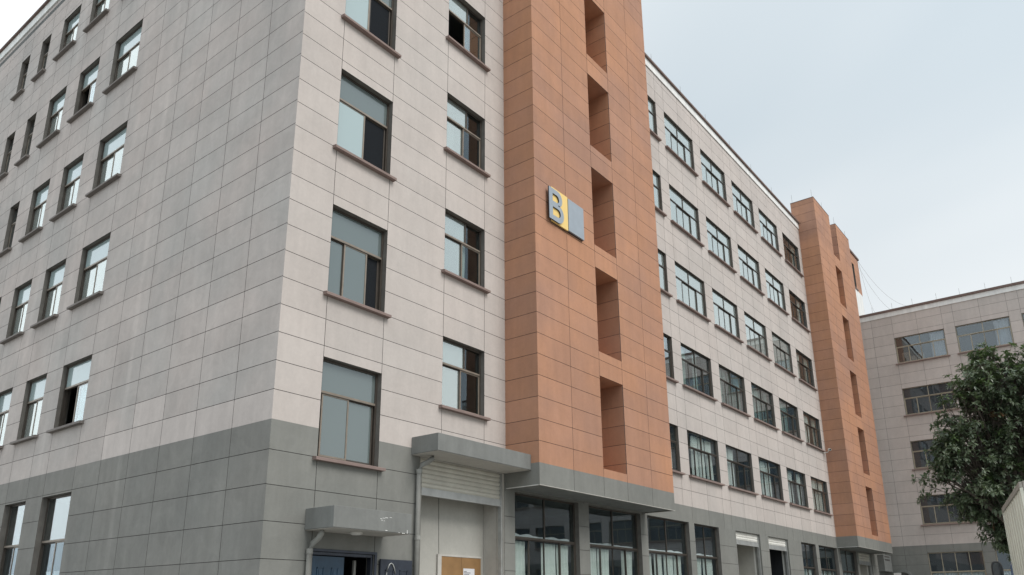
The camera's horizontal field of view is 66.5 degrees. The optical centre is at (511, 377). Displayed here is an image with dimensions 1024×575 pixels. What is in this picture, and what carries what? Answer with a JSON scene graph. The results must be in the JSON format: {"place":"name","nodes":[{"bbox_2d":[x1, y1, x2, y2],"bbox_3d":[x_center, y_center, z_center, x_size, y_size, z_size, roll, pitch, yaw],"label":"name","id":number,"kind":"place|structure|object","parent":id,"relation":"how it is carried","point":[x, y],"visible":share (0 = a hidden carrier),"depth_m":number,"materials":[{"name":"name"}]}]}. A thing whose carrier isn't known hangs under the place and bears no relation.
{"place":"outdoors","nodes":[
{"label":"outdoors","id":0,"kind":"place"},
{"bbox_2d":[0,0,1023,314],"label":"sky","id":1,"kind":"structure","parent":0,"point":[902,119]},
{"bbox_2d":[991,481,1023,574],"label":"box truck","id":2,"kind":"object","parent":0,"point":[1012,508],"visible":1,"depth_m":13.99,"materials":[{"name":"metal"}]},
{"label":"ground","id":3,"kind":"structure","parent":0,"visible":0},
{"bbox_2d":[0,0,892,574],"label":"factory building","id":4,"kind":"structure","parent":3,"relation":"on","point":[296,286],"depth_m":22.20,"materials":[{"name":"tile"}]},
{"bbox_2d":[0,390,11,448],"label":"window","id":5,"kind":"structure","parent":4,"relation":"in","point":[5,398],"depth_m":24.80,"materials":[{"name":"glass"}]},
{"bbox_2d":[0,136,14,180],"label":"window","id":6,"kind":"structure","parent":4,"relation":"in","point":[5,173],"depth_m":30.37,"materials":[{"name":"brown metal"}]},
{"bbox_2d":[0,206,18,256],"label":"window","id":7,"kind":"structure","parent":4,"relation":"in","point":[9,248],"depth_m":28.19,"materials":[{"name":"brown metal"}]},
{"bbox_2d":[0,503,25,574],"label":"window","id":8,"kind":"structure","parent":4,"relation":"in","point":[6,548],"depth_m":22.45,"materials":[{"name":"brown metal"}]},
{"bbox_2d":[0,282,31,343],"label":"window","id":9,"kind":"structure","parent":4,"relation":"in","point":[21,306],"depth_m":25.91,"materials":[{"name":"grey glass"}]},
{"bbox_2d":[10,60,29,100],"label":"window","id":10,"kind":"structure","parent":4,"relation":"in","point":[13,98],"depth_m":31.32,"materials":[{"name":"brown metal"}]},
{"bbox_2d":[14,118,35,166],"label":"window","id":11,"kind":"structure","parent":4,"relation":"in","point":[26,156],"depth_m":29.21,"materials":[{"name":"brown metal"}]},
{"bbox_2d":[9,376,46,444],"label":"window","id":12,"kind":"structure","parent":4,"relation":"in","point":[37,387],"depth_m":23.45,"materials":[{"name":"grey glass"}]},
{"bbox_2d":[18,183,49,242],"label":"window","id":13,"kind":"structure","parent":4,"relation":"in","point":[41,195],"depth_m":26.89,"materials":[{"name":"grey glass"}]},
{"bbox_2d":[30,40,50,81],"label":"window","id":14,"kind":"structure","parent":4,"relation":"in","point":[43,69],"depth_m":30.21,"materials":[{"name":"brown metal"}]},
{"bbox_2d":[30,262,65,328],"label":"window","id":15,"kind":"structure","parent":4,"relation":"in","point":[55,280],"depth_m":24.48,"materials":[{"name":"glass"}]},
{"bbox_2d":[36,91,65,148],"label":"window","id":16,"kind":"structure","parent":4,"relation":"in","point":[57,107],"depth_m":27.92,"materials":[{"name":"glass"}]},
{"bbox_2d":[36,494,70,574],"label":"window","id":17,"kind":"structure","parent":4,"relation":"in","point":[44,543],"depth_m":20.93,"materials":[{"name":"brown metal"}]},
{"bbox_2d":[49,158,82,221],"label":"window","id":18,"kind":"structure","parent":4,"relation":"in","point":[74,172],"depth_m":25.49,"materials":[{"name":"brown metal"}]},
{"bbox_2d":[52,10,80,61],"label":"window","id":19,"kind":"structure","parent":4,"relation":"in","point":[71,31],"depth_m":28.89,"materials":[{"name":"glass"}]},
{"bbox_2d":[46,357,91,433],"bbox_3d":[-12.068,0.479,21.628,1.980,1.963,0.442,-13,-20,36],"label":"window","id":20,"kind":"structure","parent":4,"relation":"in","point":[77,375],"depth_m":21.80,"materials":[{"name":"grey glass"}]},
{"bbox_2d":[66,61,99,123],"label":"window","id":21,"kind":"structure","parent":4,"relation":"in","point":[89,79],"depth_m":26.52,"materials":[{"name":"glass"}]},
{"bbox_2d":[66,236,109,309],"bbox_3d":[-12.119,-3.069,22.644,1.980,1.963,0.370,-13,-20,36],"label":"window","id":22,"kind":"structure","parent":4,"relation":"in","point":[96,254],"depth_m":22.89,"materials":[{"name":"glass"}]},
{"bbox_2d":[83,0,109,32],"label":"window","id":23,"kind":"structure","parent":4,"relation":"in","point":[102,6],"depth_m":27.28,"materials":[{"name":"brown metal"}]},
{"bbox_2d":[85,125,126,197],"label":"window","id":24,"kind":"structure","parent":4,"relation":"in","point":[115,143],"depth_m":23.89,"materials":[{"name":"grey glass"}]},
{"bbox_2d":[102,25,141,94],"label":"window","id":25,"kind":"structure","parent":4,"relation":"in","point":[128,45],"depth_m":24.90,"materials":[{"name":"grey glass"}]},
{"bbox_2d":[312,359,385,471],"bbox_3d":[-3.596,0.838,17.186,0.463,2.273,1.930,-13,-20,36],"label":"window","id":26,"kind":"structure","parent":4,"relation":"in","point":[347,424],"depth_m":17.24,"materials":[{"name":"grey glass"}]},
{"bbox_2d":[350,532,361,534],"bbox_3d":[-3.209,3.235,16.120,0.260,0.060,0.260,-13,-20,36],"label":"ceiling lamp","id":27,"kind":"object","parent":4,"relation":"attached to","point":[355,533],"visible":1,"depth_m":16.03,"materials":[{"name":"white plastic"}]},
{"bbox_2d":[323,208,391,318],"bbox_3d":[-3.624,-2.673,18.220,0.463,2.273,1.930,-13,-20,36],"label":"window","id":28,"kind":"structure","parent":4,"relation":"in","point":[355,277],"depth_m":18.26,"materials":[{"name":"grey glass"}]},
{"bbox_2d":[311,548,411,574],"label":"entrance door","id":29,"kind":"structure","parent":4,"relation":"in","point":[323,564],"depth_m":16.49,"materials":[{"name":"blue metal"}]},
{"bbox_2d":[333,73,396,181],"bbox_3d":[-3.623,-6.190,19.233,0.390,2.273,1.930,-13,-20,36],"label":"window","id":30,"kind":"structure","parent":4,"relation":"in","point":[363,120],"depth_m":19.32,"materials":[{"name":"glass"}]},
{"bbox_2d":[341,0,401,58],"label":"window","id":31,"kind":"structure","parent":4,"relation":"in","point":[373,18],"depth_m":20.35,"materials":[{"name":"grey glass"}]},
{"bbox_2d":[436,554,480,574],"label":"brown double door","id":32,"kind":"structure","parent":4,"relation":"in","point":[450,564],"depth_m":19.88,"materials":[{"name":"brown wood"}]},
{"bbox_2d":[463,568,473,574],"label":"paper notice","id":33,"kind":"object","parent":32,"relation":"attached to","point":[468,571],"visible":1,"depth_m":20.19,"materials":[{"name":"white paper"}]},
{"bbox_2d":[439,338,490,420],"bbox_3d":[-1.292,0.051,20.452,0.390,1.933,1.890,-13,-20,36],"label":"window","id":34,"kind":"structure","parent":4,"relation":"in","point":[477,375],"depth_m":20.70,"materials":[{"name":"brown metal"}]},
{"bbox_2d":[441,211,490,293],"bbox_3d":[-1.349,-3.453,21.508,0.463,1.933,1.890,-13,-20,36],"label":"window","id":35,"kind":"structure","parent":4,"relation":"in","point":[461,234],"depth_m":21.72,"materials":[{"name":"brown metal"}]},
{"bbox_2d":[443,96,490,177],"bbox_3d":[-1.377,-6.963,22.542,0.463,1.933,1.890,-13,-20,36],"label":"window","id":36,"kind":"structure","parent":4,"relation":"in","point":[449,148],"depth_m":22.52,"materials":[{"name":"brown metal"}]},
{"bbox_2d":[446,0,490,71],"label":"window","id":37,"kind":"structure","parent":4,"relation":"in","point":[478,60],"depth_m":23.74,"materials":[{"name":"brown metal"}]},
{"bbox_2d":[515,493,575,574],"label":"window","id":38,"kind":"structure","parent":4,"relation":"in","point":[548,551],"depth_m":22.44,"materials":[{"name":"black glass"}]},
{"bbox_2d":[548,186,583,240],"bbox_3d":[1.664,-5.006,23.813,0.117,1.160,1.930,-13,-20,36],"label":"wall sign","id":39,"kind":"object","parent":4,"relation":"attached to","point":[565,214],"visible":1,"depth_m":23.76,"materials":[{"name":"grey metal"}]},
{"bbox_2d":[589,506,638,574],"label":"window","id":40,"kind":"structure","parent":4,"relation":"in","point":[601,567],"depth_m":25.12,"materials":[{"name":"glass"}]},
{"bbox_2d":[648,98,661,141],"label":"window","id":41,"kind":"structure","parent":4,"relation":"in","point":[653,132],"depth_m":33.89,"materials":[{"name":"brown metal"}]},
{"bbox_2d":[653,172,666,216],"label":"window","id":42,"kind":"structure","parent":4,"relation":"in","point":[658,208],"depth_m":32.87,"materials":[{"name":"brown metal"}]},
{"bbox_2d":[658,250,672,296],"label":"window","id":43,"kind":"structure","parent":4,"relation":"in","point":[663,290],"depth_m":31.84,"materials":[{"name":"brown metal"}]},
{"bbox_2d":[647,516,688,574],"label":"window","id":44,"kind":"structure","parent":4,"relation":"in","point":[668,561],"depth_m":28.12,"materials":[{"name":"black glass"}]},
{"bbox_2d":[663,334,678,382],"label":"window","id":45,"kind":"structure","parent":4,"relation":"in","point":[669,377],"depth_m":30.84,"materials":[{"name":"brown metal"}]},
{"bbox_2d":[669,424,685,474],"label":"window","id":46,"kind":"structure","parent":4,"relation":"in","point":[676,470],"depth_m":29.78,"materials":[{"name":"brown metal"}]},
{"bbox_2d":[664,114,698,176],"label":"window","id":47,"kind":"structure","parent":4,"relation":"in","point":[677,153],"depth_m":35.97,"materials":[{"name":"grey glass"}]},
{"bbox_2d":[669,186,704,246],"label":"window","id":48,"kind":"structure","parent":4,"relation":"in","point":[689,232],"depth_m":34.92,"materials":[{"name":"grey glass"}]},
{"bbox_2d":[675,263,710,321],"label":"window","id":49,"kind":"structure","parent":4,"relation":"in","point":[688,305],"depth_m":33.84,"materials":[{"name":"brown metal"}]},
{"bbox_2d":[680,343,717,401],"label":"window","id":50,"kind":"structure","parent":4,"relation":"in","point":[694,372],"depth_m":32.70,"materials":[{"name":"grey glass"}]},
{"bbox_2d":[687,430,724,485],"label":"window","id":51,"kind":"structure","parent":4,"relation":"in","point":[696,458],"depth_m":31.81,"materials":[{"name":"grey glass"}]},
{"bbox_2d":[694,524,718,574],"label":"window","id":52,"kind":"structure","parent":4,"relation":"in","point":[706,563],"depth_m":30.60,"materials":[{"name":"grey glass"}]},
{"bbox_2d":[700,151,730,206],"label":"window","id":53,"kind":"structure","parent":4,"relation":"in","point":[705,164],"depth_m":38.50,"materials":[{"name":"glass"}]},
{"bbox_2d":[706,218,736,272],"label":"window","id":54,"kind":"structure","parent":4,"relation":"in","point":[723,259],"depth_m":37.97,"materials":[{"name":"brown metal"}]},
{"bbox_2d":[712,289,743,342],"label":"window","id":55,"kind":"structure","parent":4,"relation":"in","point":[717,307],"depth_m":36.44,"materials":[{"name":"grey glass"}]},
{"bbox_2d":[719,365,750,416],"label":"window","id":56,"kind":"structure","parent":4,"relation":"in","point":[736,390],"depth_m":35.68,"materials":[{"name":"grey glass"}]},
{"bbox_2d":[726,445,758,494],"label":"window","id":57,"kind":"structure","parent":4,"relation":"in","point":[730,462],"depth_m":34.34,"materials":[{"name":"black glass"}]},
{"bbox_2d":[731,182,758,233],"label":"window","id":58,"kind":"structure","parent":4,"relation":"in","point":[745,210],"depth_m":41.60,"materials":[{"name":"grey glass"}]},
{"bbox_2d":[737,245,764,295],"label":"window","id":59,"kind":"structure","parent":4,"relation":"in","point":[757,288],"depth_m":40.50,"materials":[{"name":"brown metal"}]},
{"bbox_2d":[744,312,771,360],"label":"window","id":60,"kind":"structure","parent":4,"relation":"in","point":[750,338],"depth_m":39.36,"materials":[{"name":"grey glass"}]},
{"bbox_2d":[751,383,779,430],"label":"window","id":61,"kind":"structure","parent":4,"relation":"in","point":[758,402],"depth_m":38.45,"materials":[{"name":"glass"}]},
{"bbox_2d":[758,210,782,256],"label":"window","id":62,"kind":"structure","parent":4,"relation":"in","point":[768,231],"depth_m":44.30,"materials":[{"name":"grey glass"}]},
{"bbox_2d":[758,457,787,502],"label":"window","id":63,"kind":"structure","parent":4,"relation":"in","point":[766,488],"depth_m":37.34,"materials":[{"name":"grey glass"}]},
{"bbox_2d":[765,270,789,315],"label":"window","id":64,"kind":"structure","parent":4,"relation":"in","point":[774,287],"depth_m":43.26,"materials":[{"name":"grey glass"}]},
{"bbox_2d":[772,333,796,376],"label":"window","id":65,"kind":"structure","parent":4,"relation":"in","point":[781,347],"depth_m":42.33,"materials":[{"name":"glass"}]},
{"bbox_2d":[779,398,803,441],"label":"window","id":66,"kind":"structure","parent":4,"relation":"in","point":[784,414],"depth_m":41.17,"materials":[{"name":"glass"}]},
{"bbox_2d":[782,234,803,276],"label":"window","id":67,"kind":"structure","parent":4,"relation":"in","point":[790,249],"depth_m":47.39,"materials":[{"name":"brown metal"}]},
{"bbox_2d":[786,468,811,509],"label":"window","id":68,"kind":"structure","parent":4,"relation":"in","point":[789,476],"depth_m":40.31,"materials":[{"name":"grey glass"}]},
{"bbox_2d":[789,291,810,332],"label":"window","id":69,"kind":"structure","parent":4,"relation":"in","point":[798,311],"depth_m":46.41,"materials":[{"name":"grey glass"}]},
{"bbox_2d":[796,350,817,390],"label":"window","id":70,"kind":"structure","parent":4,"relation":"in","point":[805,369],"depth_m":45.33,"materials":[{"name":"black glass"}]},
{"bbox_2d":[801,543,815,574],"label":"window","id":71,"kind":"structure","parent":4,"relation":"in","point":[807,571],"depth_m":39.89,"materials":[{"name":"grey glass"}]},
{"bbox_2d":[803,412,825,451],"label":"window","id":72,"kind":"structure","parent":4,"relation":"in","point":[811,424],"depth_m":44.18,"materials":[{"name":"grey glass"}]},
{"bbox_2d":[811,477,833,515],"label":"window","id":73,"kind":"structure","parent":4,"relation":"in","point":[818,500],"depth_m":43.18,"materials":[{"name":"glass"}]},
{"bbox_2d":[819,546,836,574],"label":"window","id":74,"kind":"structure","parent":4,"relation":"in","point":[827,571],"depth_m":42.34,"materials":[{"name":"brown metal"}]},
{"bbox_2d":[840,549,855,574],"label":"window","id":75,"kind":"structure","parent":4,"relation":"in","point":[847,572],"depth_m":45.26,"materials":[{"name":"brown metal"}]},
{"bbox_2d":[877,554,892,571],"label":"vent box","id":76,"kind":"object","parent":4,"relation":"attached to","point":[884,563],"visible":1,"depth_m":49.86,"materials":[{"name":"paint"}]},
{"bbox_2d":[859,277,1023,574],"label":"office wing","id":77,"kind":"structure","parent":3,"relation":"on","point":[944,335],"depth_m":51.83,"materials":[{"name":"grey tile"}]},
{"bbox_2d":[894,570,911,574],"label":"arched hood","id":78,"kind":"object","parent":77,"relation":"attached to","point":[901,571],"visible":1,"depth_m":50.46,"materials":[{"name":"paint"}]},
{"bbox_2d":[902,352,909,361],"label":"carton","id":79,"kind":"object","parent":77,"relation":"on","point":[906,356],"visible":0.89,"depth_m":53.69,"materials":[{"name":"cardboard"}]},
{"bbox_2d":[917,352,924,358],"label":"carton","id":80,"kind":"object","parent":77,"relation":"in","point":[919,355],"visible":0.79,"depth_m":53.13,"materials":[{"name":"cardboard"}]},
{"bbox_2d":[895,329,949,364],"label":"window","id":81,"kind":"structure","parent":77,"relation":"in","point":[936,339],"depth_m":52.67,"materials":[{"name":"glass"}]},
{"bbox_2d":[911,438,943,470],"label":"window","id":82,"kind":"structure","parent":77,"relation":"in","point":[919,458],"depth_m":51.58,"materials":[{"name":"grey glass"}]},
{"bbox_2d":[902,382,959,416],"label":"window","id":83,"kind":"structure","parent":77,"relation":"in","point":[921,400],"depth_m":52.15,"materials":[{"name":"glass"}]},
{"bbox_2d":[919,493,977,525],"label":"window","id":84,"kind":"structure","parent":77,"relation":"in","point":[931,515],"depth_m":50.31,"materials":[{"name":"glass"}]},
{"bbox_2d":[928,551,986,574],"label":"window","id":85,"kind":"structure","parent":77,"relation":"in","point":[963,562],"depth_m":49.00,"materials":[{"name":"glass"}]},
{"bbox_2d":[955,316,1016,353],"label":"window","id":86,"kind":"structure","parent":77,"relation":"in","point":[1001,327],"depth_m":50.44,"materials":[{"name":"grey glass"}]},
{"bbox_2d":[995,550,1010,574],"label":"window","id":87,"kind":"structure","parent":77,"relation":"in","point":[1003,559],"depth_m":47.48,"materials":[{"name":"glass"}]},
{"bbox_2d":[911,341,1023,561],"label":"broadleaf tree","id":88,"kind":"object","parent":3,"relation":"on","point":[988,395],"visible":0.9,"depth_m":22.86,"materials":[{"name":"green plant"}]}
]}

